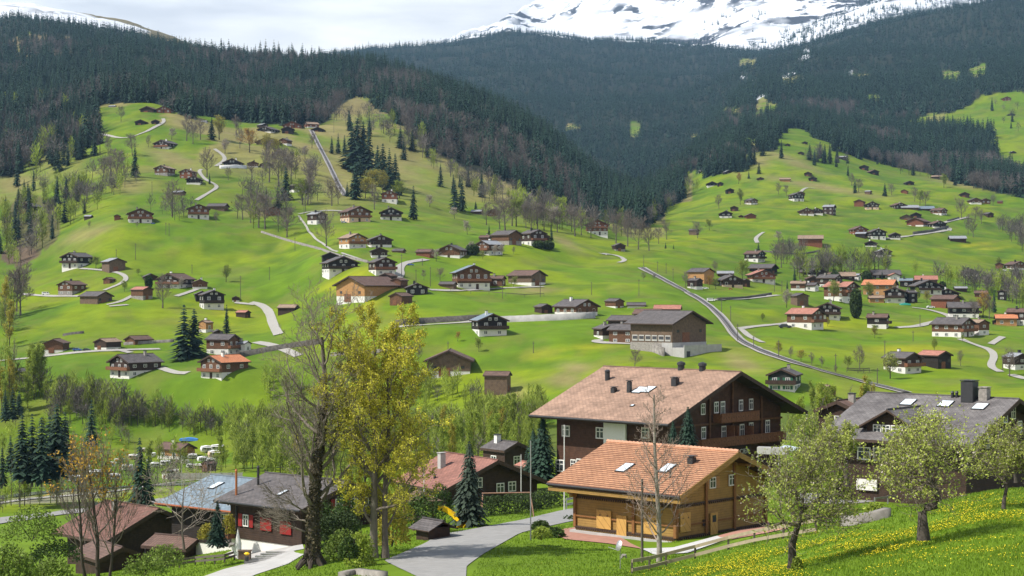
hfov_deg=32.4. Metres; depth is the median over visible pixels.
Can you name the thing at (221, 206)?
barn
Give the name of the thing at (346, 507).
shrub
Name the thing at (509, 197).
tree
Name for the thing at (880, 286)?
house
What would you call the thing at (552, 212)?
tree
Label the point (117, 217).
shed
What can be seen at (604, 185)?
conifer forest
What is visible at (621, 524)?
panel door
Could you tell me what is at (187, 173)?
chalet
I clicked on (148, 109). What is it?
barn
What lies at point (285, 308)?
shed
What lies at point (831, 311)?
chalet
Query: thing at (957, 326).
chalet
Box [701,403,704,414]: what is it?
window
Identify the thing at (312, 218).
chalet
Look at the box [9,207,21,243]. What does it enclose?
spruce
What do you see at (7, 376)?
tree
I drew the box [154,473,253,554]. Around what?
house
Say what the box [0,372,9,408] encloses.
tree
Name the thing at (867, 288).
tree
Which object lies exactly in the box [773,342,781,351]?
tree
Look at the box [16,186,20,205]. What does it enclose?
spruce
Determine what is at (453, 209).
tree
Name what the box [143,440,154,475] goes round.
tree
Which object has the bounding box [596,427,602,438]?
window
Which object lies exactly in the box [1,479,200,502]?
river bank path
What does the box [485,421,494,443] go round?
tree
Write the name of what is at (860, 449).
window
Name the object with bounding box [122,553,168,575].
shrub
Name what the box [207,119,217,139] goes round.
spruce
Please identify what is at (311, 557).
tree
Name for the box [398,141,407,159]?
spruce
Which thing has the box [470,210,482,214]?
shed
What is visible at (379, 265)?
chalet
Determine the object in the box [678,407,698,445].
conifer
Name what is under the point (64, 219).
spruce
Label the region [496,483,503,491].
window
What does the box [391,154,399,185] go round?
spruce
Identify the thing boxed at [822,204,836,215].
chalet
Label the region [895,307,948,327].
village lane
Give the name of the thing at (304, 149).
tree
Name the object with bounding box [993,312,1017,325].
house
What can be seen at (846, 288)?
chalet
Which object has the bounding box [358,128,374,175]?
spruce
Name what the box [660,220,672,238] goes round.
tree
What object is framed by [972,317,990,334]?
chalet
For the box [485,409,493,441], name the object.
tree
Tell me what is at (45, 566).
shrub
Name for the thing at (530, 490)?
flagpole
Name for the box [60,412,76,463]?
spruce
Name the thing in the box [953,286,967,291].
shed
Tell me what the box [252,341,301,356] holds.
valley road
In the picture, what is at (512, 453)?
house
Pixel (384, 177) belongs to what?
tree
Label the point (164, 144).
chalet
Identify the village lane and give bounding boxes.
[395,258,428,276]
[429,286,544,290]
[592,339,629,343]
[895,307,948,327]
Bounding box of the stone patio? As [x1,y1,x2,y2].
[225,544,303,558]
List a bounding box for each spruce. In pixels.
[0,140,6,162]
[0,234,3,252]
[0,390,10,422]
[0,448,7,488]
[4,435,16,473]
[6,388,21,421]
[7,416,35,483]
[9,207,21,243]
[11,414,49,486]
[13,161,21,186]
[14,142,26,172]
[15,213,21,237]
[15,390,24,416]
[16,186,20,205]
[24,182,31,199]
[24,189,33,217]
[24,202,29,223]
[25,417,54,486]
[26,213,32,233]
[27,145,32,163]
[29,135,39,164]
[32,170,35,190]
[35,100,40,120]
[38,416,68,483]
[39,404,74,482]
[44,130,51,158]
[47,141,51,163]
[48,136,57,164]
[50,145,63,170]
[50,215,55,239]
[53,178,61,201]
[54,193,61,215]
[58,120,62,139]
[59,126,67,151]
[59,199,69,222]
[60,144,65,164]
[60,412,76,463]
[62,177,68,197]
[63,145,70,165]
[64,445,77,474]
[65,115,71,143]
[70,126,77,152]
[71,126,87,157]
[72,129,77,156]
[75,105,79,121]
[76,132,84,158]
[76,138,81,159]
[82,200,86,213]
[82,400,102,449]
[83,129,90,147]
[90,127,98,155]
[91,117,104,143]
[128,145,140,176]
[128,438,148,504]
[141,457,155,505]
[164,305,200,359]
[185,309,209,358]
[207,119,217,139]
[222,305,230,333]
[273,186,282,207]
[280,167,294,199]
[329,138,333,152]
[334,137,340,152]
[336,123,361,167]
[342,135,346,153]
[344,118,366,170]
[347,115,352,130]
[348,156,369,191]
[348,162,363,199]
[356,121,372,170]
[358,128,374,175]
[366,115,372,136]
[371,145,380,178]
[376,144,387,186]
[378,148,396,189]
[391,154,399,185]
[394,126,406,147]
[394,172,403,194]
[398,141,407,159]
[407,186,419,219]
[408,130,416,150]
[424,139,429,157]
[437,164,444,186]
[448,180,461,210]
[448,441,491,527]
[450,175,454,193]
[458,177,467,210]
[477,171,483,196]
[549,225,554,240]
[729,149,735,171]
[734,157,739,171]
[737,151,746,171]
[745,158,749,170]
[747,142,752,165]
[751,147,757,164]
[758,139,765,155]
[779,140,783,157]
[806,143,813,159]
[812,150,816,164]
[821,150,824,162]
[827,144,832,159]
[882,185,886,195]
[911,163,914,175]
[953,171,956,184]
[990,99,993,110]
[992,294,996,312]
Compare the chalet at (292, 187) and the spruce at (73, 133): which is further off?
the spruce at (73, 133)
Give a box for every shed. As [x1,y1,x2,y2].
[73,539,149,573]
[83,215,93,220]
[102,277,115,283]
[114,214,120,220]
[141,533,198,559]
[142,273,157,280]
[173,190,185,194]
[201,460,215,471]
[212,329,223,333]
[232,296,239,301]
[235,310,250,317]
[277,304,299,315]
[379,273,397,278]
[388,292,413,305]
[390,277,408,287]
[392,248,406,252]
[438,281,457,288]
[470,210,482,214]
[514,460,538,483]
[533,303,553,313]
[611,243,625,251]
[688,229,699,234]
[743,279,750,286]
[804,275,816,281]
[899,214,912,219]
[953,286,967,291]
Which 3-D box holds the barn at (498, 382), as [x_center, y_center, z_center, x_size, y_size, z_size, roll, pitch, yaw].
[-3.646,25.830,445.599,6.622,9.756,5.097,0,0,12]
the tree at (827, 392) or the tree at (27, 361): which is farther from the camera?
the tree at (27, 361)
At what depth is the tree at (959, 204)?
1324.15 m
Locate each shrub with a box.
[0,505,63,542]
[0,541,38,575]
[28,538,84,562]
[29,557,73,575]
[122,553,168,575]
[146,543,187,567]
[197,522,211,539]
[222,513,235,534]
[282,450,308,475]
[320,498,333,537]
[323,528,352,561]
[331,490,361,532]
[337,534,359,559]
[343,530,376,567]
[377,493,410,546]
[392,482,421,511]
[398,486,445,526]
[426,484,453,513]
[529,525,552,539]
[531,519,549,529]
[549,527,565,536]
[563,515,572,518]
[789,556,803,570]
[794,412,823,458]
[810,454,843,481]
[821,508,841,519]
[863,501,884,512]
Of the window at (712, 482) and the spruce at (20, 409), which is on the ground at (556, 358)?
the spruce at (20, 409)
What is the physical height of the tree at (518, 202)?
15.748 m
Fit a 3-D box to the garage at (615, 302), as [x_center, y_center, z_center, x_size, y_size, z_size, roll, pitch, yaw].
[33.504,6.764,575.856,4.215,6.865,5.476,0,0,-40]
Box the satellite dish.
[609,540,621,567]
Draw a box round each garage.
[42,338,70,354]
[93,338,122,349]
[604,298,624,307]
[626,302,645,307]
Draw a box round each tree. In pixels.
[0,276,10,309]
[0,360,9,409]
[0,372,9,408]
[1,265,34,310]
[1,267,30,315]
[2,299,15,344]
[5,345,14,385]
[5,356,15,392]
[5,357,19,400]
[7,260,34,314]
[7,461,13,505]
[17,456,31,505]
[22,367,32,410]
[23,342,35,376]
[23,348,30,392]
[28,347,39,399]
[31,343,41,386]
[34,349,44,390]
[39,343,48,386]
[42,423,149,575]
[91,256,100,264]
[92,155,110,179]
[103,148,116,171]
[104,136,111,153]
[106,148,127,177]
[116,106,124,117]
[118,453,125,495]
[120,280,127,291]
[124,133,137,153]
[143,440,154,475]
[143,453,231,549]
[154,272,174,307]
[162,178,184,216]
[169,128,176,139]
[178,276,183,288]
[180,114,196,140]
[187,122,198,143]
[194,118,207,139]
[199,146,217,176]
[211,114,227,139]
[215,429,225,470]
[220,138,229,149]
[221,264,231,281]
[224,167,232,179]
[231,114,240,129]
[233,193,247,219]
[234,126,244,141]
[237,127,259,152]
[243,190,256,222]
[243,194,273,227]
[245,425,257,468]
[246,163,255,178]
[247,192,280,228]
[253,271,381,569]
[257,432,268,472]
[260,133,272,150]
[260,139,277,181]
[265,425,275,457]
[267,147,288,185]
[271,137,281,157]
[273,207,300,236]
[276,430,285,472]
[280,148,301,183]
[291,177,311,204]
[292,430,300,471]
[298,176,316,204]
[300,160,317,191]
[301,145,308,155]
[303,436,309,474]
[305,298,454,558]
[308,133,317,144]
[308,433,315,459]
[312,210,333,245]
[321,177,340,205]
[323,430,332,475]
[324,432,336,477]
[334,185,343,203]
[338,437,347,475]
[359,177,374,197]
[363,168,384,195]
[367,183,380,209]
[377,170,388,192]
[390,179,407,197]
[416,343,422,360]
[422,418,431,437]
[422,431,431,457]
[424,194,432,203]
[432,249,442,260]
[433,412,440,451]
[434,421,447,455]
[439,404,447,422]
[445,414,452,451]
[448,420,457,452]
[449,207,457,218]
[452,417,465,452]
[456,414,465,451]
[463,220,469,234]
[463,411,470,449]
[463,412,477,454]
[465,419,475,450]
[473,407,484,446]
[474,337,482,348]
[481,202,491,224]
[484,406,494,437]
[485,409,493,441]
[485,411,493,440]
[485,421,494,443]
[488,398,496,413]
[489,204,504,228]
[489,413,501,439]
[490,195,517,229]
[491,403,496,419]
[497,406,505,439]
[498,243,504,255]
[501,402,509,424]
[501,417,510,439]
[503,194,519,225]
[503,196,526,226]
[506,391,513,411]
[507,398,514,418]
[510,276,517,286]
[511,391,518,416]
[514,414,522,441]
[518,205,533,227]
[522,199,541,227]
[526,408,534,443]
[532,201,544,228]
[535,418,540,442]
[537,203,549,229]
[544,206,562,230]
[548,209,565,232]
[555,196,566,204]
[562,204,587,235]
[577,207,586,234]
[585,212,599,237]
[604,212,626,242]
[619,208,637,245]
[619,385,700,561]
[628,214,648,249]
[628,350,642,365]
[640,223,656,250]
[652,227,662,243]
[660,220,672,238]
[683,272,689,287]
[691,221,702,237]
[705,219,712,229]
[706,275,711,288]
[710,277,718,288]
[715,195,721,204]
[725,403,879,568]
[735,260,749,278]
[736,188,743,204]
[773,231,781,240]
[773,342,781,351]
[774,237,788,267]
[781,289,792,307]
[790,395,805,434]
[795,349,807,358]
[802,437,827,482]
[808,380,816,427]
[811,382,826,428]
[813,412,861,486]
[824,384,830,402]
[828,279,839,301]
[828,383,838,402]
[843,356,852,365]
[847,173,854,185]
[851,345,864,369]
[852,179,864,191]
[859,385,865,396]
[860,378,871,393]
[860,391,984,540]
[861,373,869,386]
[862,281,875,294]
[883,351,901,378]
[893,432,919,482]
[910,187,917,201]
[915,288,920,301]
[916,190,924,199]
[920,190,930,205]
[923,290,930,299]
[931,337,937,349]
[940,174,947,183]
[955,198,969,217]
[957,350,962,365]
[958,416,1023,509]
[964,213,972,228]
[966,299,980,318]
[968,219,978,236]
[970,206,980,217]
[976,290,992,317]
[978,210,984,223]
[983,294,994,318]
[996,435,1017,482]
[1001,347,1016,376]
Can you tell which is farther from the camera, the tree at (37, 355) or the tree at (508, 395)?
the tree at (37, 355)
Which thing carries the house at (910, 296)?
on the ground at (556, 358)
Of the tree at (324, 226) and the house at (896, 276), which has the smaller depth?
the tree at (324, 226)
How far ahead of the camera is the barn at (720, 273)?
745.71 m
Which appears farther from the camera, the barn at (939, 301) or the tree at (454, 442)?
the barn at (939, 301)
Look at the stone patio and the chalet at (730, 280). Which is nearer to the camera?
the stone patio
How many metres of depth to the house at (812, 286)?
728.36 m
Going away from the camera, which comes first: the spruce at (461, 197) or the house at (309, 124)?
the spruce at (461, 197)
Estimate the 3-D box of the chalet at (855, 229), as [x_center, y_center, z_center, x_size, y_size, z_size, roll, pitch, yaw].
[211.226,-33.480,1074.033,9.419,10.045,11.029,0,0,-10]
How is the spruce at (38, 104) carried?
on the ground at (556, 358)
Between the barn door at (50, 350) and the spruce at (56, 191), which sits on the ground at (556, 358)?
the spruce at (56, 191)
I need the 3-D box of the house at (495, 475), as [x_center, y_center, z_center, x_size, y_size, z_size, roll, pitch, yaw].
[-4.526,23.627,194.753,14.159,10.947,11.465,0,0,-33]
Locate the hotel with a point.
(736, 409)
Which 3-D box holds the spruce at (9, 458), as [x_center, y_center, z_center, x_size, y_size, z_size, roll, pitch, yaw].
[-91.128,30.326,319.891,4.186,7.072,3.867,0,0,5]
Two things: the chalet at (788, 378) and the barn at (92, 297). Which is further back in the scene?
the barn at (92, 297)
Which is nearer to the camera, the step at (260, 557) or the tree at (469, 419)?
the step at (260, 557)
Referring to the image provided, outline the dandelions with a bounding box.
[587,489,1023,575]
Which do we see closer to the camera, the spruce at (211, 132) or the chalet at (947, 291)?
the chalet at (947, 291)
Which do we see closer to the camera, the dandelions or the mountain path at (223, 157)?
the dandelions
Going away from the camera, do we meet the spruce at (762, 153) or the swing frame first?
the swing frame
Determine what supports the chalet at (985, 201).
on the ground at (556, 358)
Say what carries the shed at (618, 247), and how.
on the ground at (556, 358)
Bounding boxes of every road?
[0,497,165,522]
[2,348,159,360]
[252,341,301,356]
[399,320,470,326]
[800,493,871,502]
[886,227,951,238]
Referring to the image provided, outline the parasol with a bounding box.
[234,530,240,554]
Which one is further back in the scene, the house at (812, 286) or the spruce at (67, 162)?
the spruce at (67, 162)
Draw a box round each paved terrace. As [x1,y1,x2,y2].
[560,527,639,547]
[718,522,785,538]
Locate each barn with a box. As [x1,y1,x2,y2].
[14,367,26,378]
[16,202,42,214]
[78,291,114,303]
[100,258,126,272]
[123,335,153,344]
[130,286,153,299]
[134,119,147,124]
[139,106,156,112]
[151,119,159,123]
[193,291,203,301]
[206,203,229,210]
[255,138,281,144]
[256,123,268,127]
[268,206,279,215]
[281,126,294,134]
[311,127,324,131]
[320,252,338,261]
[332,276,403,304]
[415,249,433,257]
[423,348,474,378]
[483,371,511,395]
[490,230,523,245]
[506,270,547,285]
[606,315,635,323]
[623,310,721,357]
[632,309,662,314]
[653,305,681,309]
[686,268,715,283]
[716,271,733,276]
[725,188,733,193]
[730,206,737,210]
[743,213,756,218]
[748,264,778,272]
[779,178,790,181]
[791,293,809,306]
[798,235,823,247]
[808,177,816,181]
[853,199,864,206]
[855,232,867,238]
[859,165,868,170]
[867,169,878,175]
[900,205,919,210]
[904,181,914,184]
[905,217,930,226]
[910,212,921,217]
[917,350,953,368]
[918,206,934,210]
[929,295,961,308]
[947,236,966,242]
[959,192,969,197]
[983,212,993,217]
[995,262,1003,268]
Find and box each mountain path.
[102,131,146,137]
[146,118,165,130]
[194,169,217,199]
[213,149,226,165]
[298,210,341,213]
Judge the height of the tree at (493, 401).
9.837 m
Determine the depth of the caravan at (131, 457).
434.62 m
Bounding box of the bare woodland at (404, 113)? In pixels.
[0,35,1023,509]
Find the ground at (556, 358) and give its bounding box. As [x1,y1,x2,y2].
[0,0,1023,575]
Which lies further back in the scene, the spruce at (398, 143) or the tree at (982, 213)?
the tree at (982, 213)
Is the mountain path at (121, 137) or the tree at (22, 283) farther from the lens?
the mountain path at (121, 137)
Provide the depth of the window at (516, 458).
229.13 m
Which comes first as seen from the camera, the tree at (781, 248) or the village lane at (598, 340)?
the village lane at (598, 340)
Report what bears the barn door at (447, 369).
in the barn at (450, 359)
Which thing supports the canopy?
on the ground at (556, 358)
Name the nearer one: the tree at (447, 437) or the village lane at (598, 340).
the tree at (447, 437)
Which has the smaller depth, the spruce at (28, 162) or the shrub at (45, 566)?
the shrub at (45, 566)
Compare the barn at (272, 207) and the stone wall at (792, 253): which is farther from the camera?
the stone wall at (792, 253)
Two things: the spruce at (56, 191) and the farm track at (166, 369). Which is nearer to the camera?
the farm track at (166, 369)
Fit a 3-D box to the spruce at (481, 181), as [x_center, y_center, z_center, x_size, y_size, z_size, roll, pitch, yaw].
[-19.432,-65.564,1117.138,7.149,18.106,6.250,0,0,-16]
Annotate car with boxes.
[778,324,791,327]
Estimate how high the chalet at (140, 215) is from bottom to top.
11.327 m
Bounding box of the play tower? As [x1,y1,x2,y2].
[397,490,441,530]
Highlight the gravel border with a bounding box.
[640,536,721,553]
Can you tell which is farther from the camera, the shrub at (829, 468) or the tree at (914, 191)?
the tree at (914, 191)
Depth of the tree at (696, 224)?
1012.45 m
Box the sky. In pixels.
[0,0,535,56]
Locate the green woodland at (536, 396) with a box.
[0,90,1023,506]
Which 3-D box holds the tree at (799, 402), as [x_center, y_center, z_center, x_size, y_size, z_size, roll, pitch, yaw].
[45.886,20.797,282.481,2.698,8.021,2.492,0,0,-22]
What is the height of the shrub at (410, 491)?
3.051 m
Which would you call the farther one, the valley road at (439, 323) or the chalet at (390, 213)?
the chalet at (390, 213)
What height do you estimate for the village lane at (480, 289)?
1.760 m
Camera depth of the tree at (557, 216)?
907.89 m
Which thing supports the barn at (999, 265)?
on the ground at (556, 358)
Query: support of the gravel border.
on the grass at (976, 566)
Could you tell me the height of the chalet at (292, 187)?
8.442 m
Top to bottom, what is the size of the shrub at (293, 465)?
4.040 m
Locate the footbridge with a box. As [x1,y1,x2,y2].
[167,472,242,479]
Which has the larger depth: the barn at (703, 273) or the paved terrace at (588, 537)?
the barn at (703, 273)
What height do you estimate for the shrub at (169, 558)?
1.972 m
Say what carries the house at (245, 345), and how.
on the ground at (556, 358)
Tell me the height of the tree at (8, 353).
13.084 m
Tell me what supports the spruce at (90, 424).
on the ground at (556, 358)
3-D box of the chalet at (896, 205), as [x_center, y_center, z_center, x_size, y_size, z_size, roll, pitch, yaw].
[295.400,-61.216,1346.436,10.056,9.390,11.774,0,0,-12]
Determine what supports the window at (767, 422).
in the hotel
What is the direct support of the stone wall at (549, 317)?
on the ground at (556, 358)
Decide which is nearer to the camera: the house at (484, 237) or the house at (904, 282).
the house at (484, 237)
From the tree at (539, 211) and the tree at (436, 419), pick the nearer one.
the tree at (436, 419)
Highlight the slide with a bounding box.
[438,506,466,527]
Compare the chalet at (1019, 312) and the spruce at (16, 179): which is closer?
the chalet at (1019, 312)
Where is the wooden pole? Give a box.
[641,479,643,562]
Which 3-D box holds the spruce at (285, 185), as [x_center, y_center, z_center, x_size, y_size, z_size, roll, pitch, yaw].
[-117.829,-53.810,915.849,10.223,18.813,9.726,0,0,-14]
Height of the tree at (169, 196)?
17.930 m
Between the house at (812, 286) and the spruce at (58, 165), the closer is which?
the house at (812, 286)
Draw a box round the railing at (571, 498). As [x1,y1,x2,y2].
[566,497,572,508]
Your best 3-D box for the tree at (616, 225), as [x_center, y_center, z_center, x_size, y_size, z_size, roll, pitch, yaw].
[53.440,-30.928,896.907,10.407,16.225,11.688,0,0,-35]
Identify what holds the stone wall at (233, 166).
on the ground at (556, 358)
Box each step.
[244,559,265,563]
[251,557,270,558]
[255,555,275,556]
[260,553,281,554]
[266,551,285,552]
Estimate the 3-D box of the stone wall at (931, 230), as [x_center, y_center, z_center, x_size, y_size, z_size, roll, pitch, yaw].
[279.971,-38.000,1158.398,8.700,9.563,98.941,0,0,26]
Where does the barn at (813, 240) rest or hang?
on the ground at (556, 358)
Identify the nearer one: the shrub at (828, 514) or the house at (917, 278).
the shrub at (828, 514)
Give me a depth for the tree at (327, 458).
344.76 m
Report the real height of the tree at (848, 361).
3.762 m
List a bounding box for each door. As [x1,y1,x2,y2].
[48,348,53,352]
[344,294,350,301]
[439,368,449,376]
[616,515,626,535]
[682,332,689,341]
[710,512,717,534]
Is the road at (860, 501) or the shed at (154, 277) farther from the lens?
the shed at (154, 277)
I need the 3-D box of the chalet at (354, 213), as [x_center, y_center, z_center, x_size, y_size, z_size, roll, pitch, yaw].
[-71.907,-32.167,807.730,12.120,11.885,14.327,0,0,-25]
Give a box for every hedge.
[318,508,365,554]
[479,489,570,516]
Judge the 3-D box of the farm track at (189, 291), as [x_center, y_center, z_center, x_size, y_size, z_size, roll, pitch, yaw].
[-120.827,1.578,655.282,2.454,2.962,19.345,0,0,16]
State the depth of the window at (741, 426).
203.54 m
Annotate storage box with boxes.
[237,550,251,559]
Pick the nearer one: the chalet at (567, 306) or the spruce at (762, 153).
the chalet at (567, 306)
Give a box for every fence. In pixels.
[159,551,234,570]
[450,288,543,296]
[631,519,816,573]
[848,368,869,372]
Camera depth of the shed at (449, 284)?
611.85 m
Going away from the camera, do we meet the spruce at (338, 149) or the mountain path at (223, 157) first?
the mountain path at (223, 157)
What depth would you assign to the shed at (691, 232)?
1044.46 m
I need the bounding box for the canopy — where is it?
[757,445,817,471]
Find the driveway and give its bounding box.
[385,508,572,575]
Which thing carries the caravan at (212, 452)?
on the ground at (556, 358)
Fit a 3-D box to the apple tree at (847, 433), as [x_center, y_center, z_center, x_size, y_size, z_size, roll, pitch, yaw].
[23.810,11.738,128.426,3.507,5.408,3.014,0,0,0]
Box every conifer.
[205,502,229,548]
[520,429,536,471]
[525,418,559,480]
[667,422,678,444]
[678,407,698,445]
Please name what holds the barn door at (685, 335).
in the barn at (679, 333)
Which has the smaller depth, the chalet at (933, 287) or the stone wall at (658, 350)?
the stone wall at (658, 350)
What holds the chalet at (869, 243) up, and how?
on the ground at (556, 358)
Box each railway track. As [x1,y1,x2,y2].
[309,129,346,195]
[639,267,909,391]
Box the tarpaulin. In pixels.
[179,437,197,440]
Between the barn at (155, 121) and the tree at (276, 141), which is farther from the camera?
the barn at (155, 121)
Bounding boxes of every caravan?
[128,454,137,459]
[197,456,207,461]
[200,445,210,452]
[208,450,220,457]
[211,444,222,449]
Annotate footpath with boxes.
[206,551,302,575]
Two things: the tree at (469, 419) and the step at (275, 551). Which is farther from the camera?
the tree at (469, 419)
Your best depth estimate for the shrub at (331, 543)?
129.67 m
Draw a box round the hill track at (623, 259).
[601,253,626,261]
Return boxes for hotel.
[528,361,807,473]
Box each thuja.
[144,275,152,287]
[465,243,478,254]
[532,240,544,248]
[543,240,554,249]
[849,288,861,318]
[861,270,871,280]
[939,281,946,289]
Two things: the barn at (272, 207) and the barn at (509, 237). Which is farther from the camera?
the barn at (272, 207)
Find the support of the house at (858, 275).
on the ground at (556, 358)
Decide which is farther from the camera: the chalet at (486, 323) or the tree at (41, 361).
the chalet at (486, 323)
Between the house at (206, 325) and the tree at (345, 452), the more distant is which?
the house at (206, 325)
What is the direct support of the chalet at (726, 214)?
on the ground at (556, 358)
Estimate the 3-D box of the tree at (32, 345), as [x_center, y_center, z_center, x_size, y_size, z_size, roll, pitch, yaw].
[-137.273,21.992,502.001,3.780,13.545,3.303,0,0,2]
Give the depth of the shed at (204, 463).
383.82 m
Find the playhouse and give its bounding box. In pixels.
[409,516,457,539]
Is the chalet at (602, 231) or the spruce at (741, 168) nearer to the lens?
the chalet at (602, 231)
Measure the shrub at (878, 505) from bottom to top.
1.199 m
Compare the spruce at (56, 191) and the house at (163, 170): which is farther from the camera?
the house at (163, 170)
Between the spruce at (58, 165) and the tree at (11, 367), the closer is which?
the tree at (11, 367)
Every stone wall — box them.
[63,331,83,335]
[124,339,173,344]
[219,165,246,168]
[234,339,317,356]
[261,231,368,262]
[330,346,413,355]
[338,568,387,575]
[395,315,478,324]
[501,312,595,321]
[652,344,664,355]
[716,293,771,299]
[762,250,819,254]
[841,507,890,525]
[913,225,948,234]
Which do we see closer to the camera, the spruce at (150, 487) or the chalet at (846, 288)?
the spruce at (150, 487)
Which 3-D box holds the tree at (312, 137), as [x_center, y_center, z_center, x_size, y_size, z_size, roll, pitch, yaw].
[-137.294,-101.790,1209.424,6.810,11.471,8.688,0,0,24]
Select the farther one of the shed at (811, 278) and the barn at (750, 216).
the barn at (750, 216)
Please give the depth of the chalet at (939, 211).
1331.50 m
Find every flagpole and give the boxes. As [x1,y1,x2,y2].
[530,441,530,539]
[564,425,564,509]
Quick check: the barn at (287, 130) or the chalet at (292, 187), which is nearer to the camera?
the chalet at (292, 187)
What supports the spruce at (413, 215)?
on the ground at (556, 358)
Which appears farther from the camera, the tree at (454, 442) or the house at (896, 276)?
the house at (896, 276)
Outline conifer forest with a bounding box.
[0,0,1023,227]
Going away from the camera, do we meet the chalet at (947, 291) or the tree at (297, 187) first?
the chalet at (947, 291)
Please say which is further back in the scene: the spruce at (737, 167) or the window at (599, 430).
the spruce at (737, 167)
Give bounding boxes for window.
[243,514,248,526]
[476,477,482,487]
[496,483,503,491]
[508,481,515,491]
[514,456,519,464]
[555,459,563,471]
[562,425,569,436]
[570,459,575,465]
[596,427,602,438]
[641,427,648,438]
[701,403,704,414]
[701,427,705,438]
[709,477,715,488]
[714,402,718,412]
[720,401,724,413]
[721,426,725,436]
[728,474,733,485]
[739,400,742,410]
[739,424,743,435]
[749,399,752,409]
[765,420,769,432]
[857,446,870,459]
[873,448,884,460]
[1011,408,1015,418]
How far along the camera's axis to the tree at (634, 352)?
442.58 m
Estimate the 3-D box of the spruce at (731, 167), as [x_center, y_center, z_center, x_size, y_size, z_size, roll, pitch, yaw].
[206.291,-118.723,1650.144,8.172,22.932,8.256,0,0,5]
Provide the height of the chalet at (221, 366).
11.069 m
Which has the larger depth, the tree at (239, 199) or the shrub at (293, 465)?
the tree at (239, 199)
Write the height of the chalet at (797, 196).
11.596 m
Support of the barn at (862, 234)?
on the ground at (556, 358)
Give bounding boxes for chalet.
[59,251,92,271]
[106,351,164,378]
[126,207,153,222]
[153,139,177,148]
[155,271,196,288]
[178,168,197,177]
[185,175,203,184]
[187,203,210,219]
[197,352,250,380]
[198,288,225,309]
[204,331,240,354]
[222,158,243,164]
[248,160,258,166]
[256,125,279,132]
[289,184,298,192]
[306,210,326,224]
[319,254,360,278]
[337,232,367,248]
[338,205,372,222]
[366,234,393,246]
[367,255,397,275]
[369,245,388,257]
[379,206,402,220]
[381,189,398,203]
[438,243,467,258]
[449,263,492,290]
[469,310,509,336]
[476,239,504,254]
[522,228,547,245]
[546,439,791,541]
[551,297,600,314]
[585,219,609,237]
[592,321,610,338]
[705,181,716,187]
[717,273,744,288]
[719,210,732,217]
[743,249,766,262]
[744,198,757,204]
[745,268,776,284]
[765,364,802,391]
[785,305,826,329]
[787,192,804,201]
[797,207,814,215]
[800,266,827,275]
[813,207,823,215]
[814,300,841,320]
[816,273,843,286]
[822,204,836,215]
[822,280,860,302]
[848,225,868,234]
[863,201,879,209]
[864,239,877,246]
[866,311,891,328]
[867,227,886,239]
[875,247,892,255]
[881,349,925,373]
[883,285,906,303]
[888,232,900,239]
[889,202,907,208]
[908,278,943,294]
[927,220,946,227]
[929,207,947,214]
[929,315,977,337]
[942,287,960,294]
[946,300,981,317]
[967,198,982,204]
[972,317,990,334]
[981,198,989,203]
[1001,96,1010,100]
[1004,260,1023,269]
[1005,306,1023,324]
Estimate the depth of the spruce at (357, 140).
1132.92 m
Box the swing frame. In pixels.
[480,492,533,516]
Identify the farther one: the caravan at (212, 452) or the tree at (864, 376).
the caravan at (212, 452)
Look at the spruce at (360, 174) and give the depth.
967.60 m
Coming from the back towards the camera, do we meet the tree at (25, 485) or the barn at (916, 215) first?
the barn at (916, 215)
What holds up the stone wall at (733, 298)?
on the ground at (556, 358)
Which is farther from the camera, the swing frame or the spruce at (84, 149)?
the spruce at (84, 149)
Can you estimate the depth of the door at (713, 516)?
140.13 m
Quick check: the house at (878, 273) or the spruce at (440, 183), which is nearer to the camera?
the house at (878, 273)
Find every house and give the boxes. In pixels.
[52,499,171,563]
[56,279,87,294]
[153,164,175,175]
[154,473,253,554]
[155,106,174,112]
[155,439,197,459]
[191,278,207,288]
[199,318,213,332]
[213,465,397,555]
[237,338,251,351]
[278,137,292,145]
[282,121,303,128]
[303,121,319,127]
[390,451,547,504]
[404,281,429,294]
[478,233,490,240]
[480,434,528,465]
[490,273,506,285]
[606,321,630,342]
[687,276,703,289]
[790,279,806,290]
[806,281,819,290]
[813,393,860,471]
[821,379,1023,503]
[826,270,856,280]
[855,273,861,279]
[861,278,898,295]
[867,293,884,302]
[870,268,901,278]
[887,273,900,280]
[899,276,912,287]
[905,288,917,302]
[914,274,937,281]
[974,289,987,297]
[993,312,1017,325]
[997,289,1006,300]
[1003,350,1023,369]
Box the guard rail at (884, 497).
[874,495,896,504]
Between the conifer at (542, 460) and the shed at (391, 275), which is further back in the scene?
the shed at (391, 275)
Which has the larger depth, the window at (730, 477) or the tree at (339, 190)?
the tree at (339, 190)
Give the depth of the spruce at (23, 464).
299.12 m
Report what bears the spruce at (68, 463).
on the ground at (556, 358)
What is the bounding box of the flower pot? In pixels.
[244,552,249,560]
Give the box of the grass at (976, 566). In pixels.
[74,487,1023,575]
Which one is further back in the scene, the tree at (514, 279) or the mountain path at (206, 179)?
the mountain path at (206, 179)
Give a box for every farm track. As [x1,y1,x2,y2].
[23,293,77,296]
[79,268,127,289]
[107,295,130,304]
[114,348,131,352]
[157,367,189,373]
[173,288,199,295]
[250,301,282,334]
[298,215,360,258]
[715,296,768,299]
[736,322,786,328]
[739,329,763,341]
[754,232,763,242]
[959,338,1002,371]
[989,336,1004,343]
[1008,374,1023,378]
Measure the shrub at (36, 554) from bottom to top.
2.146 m

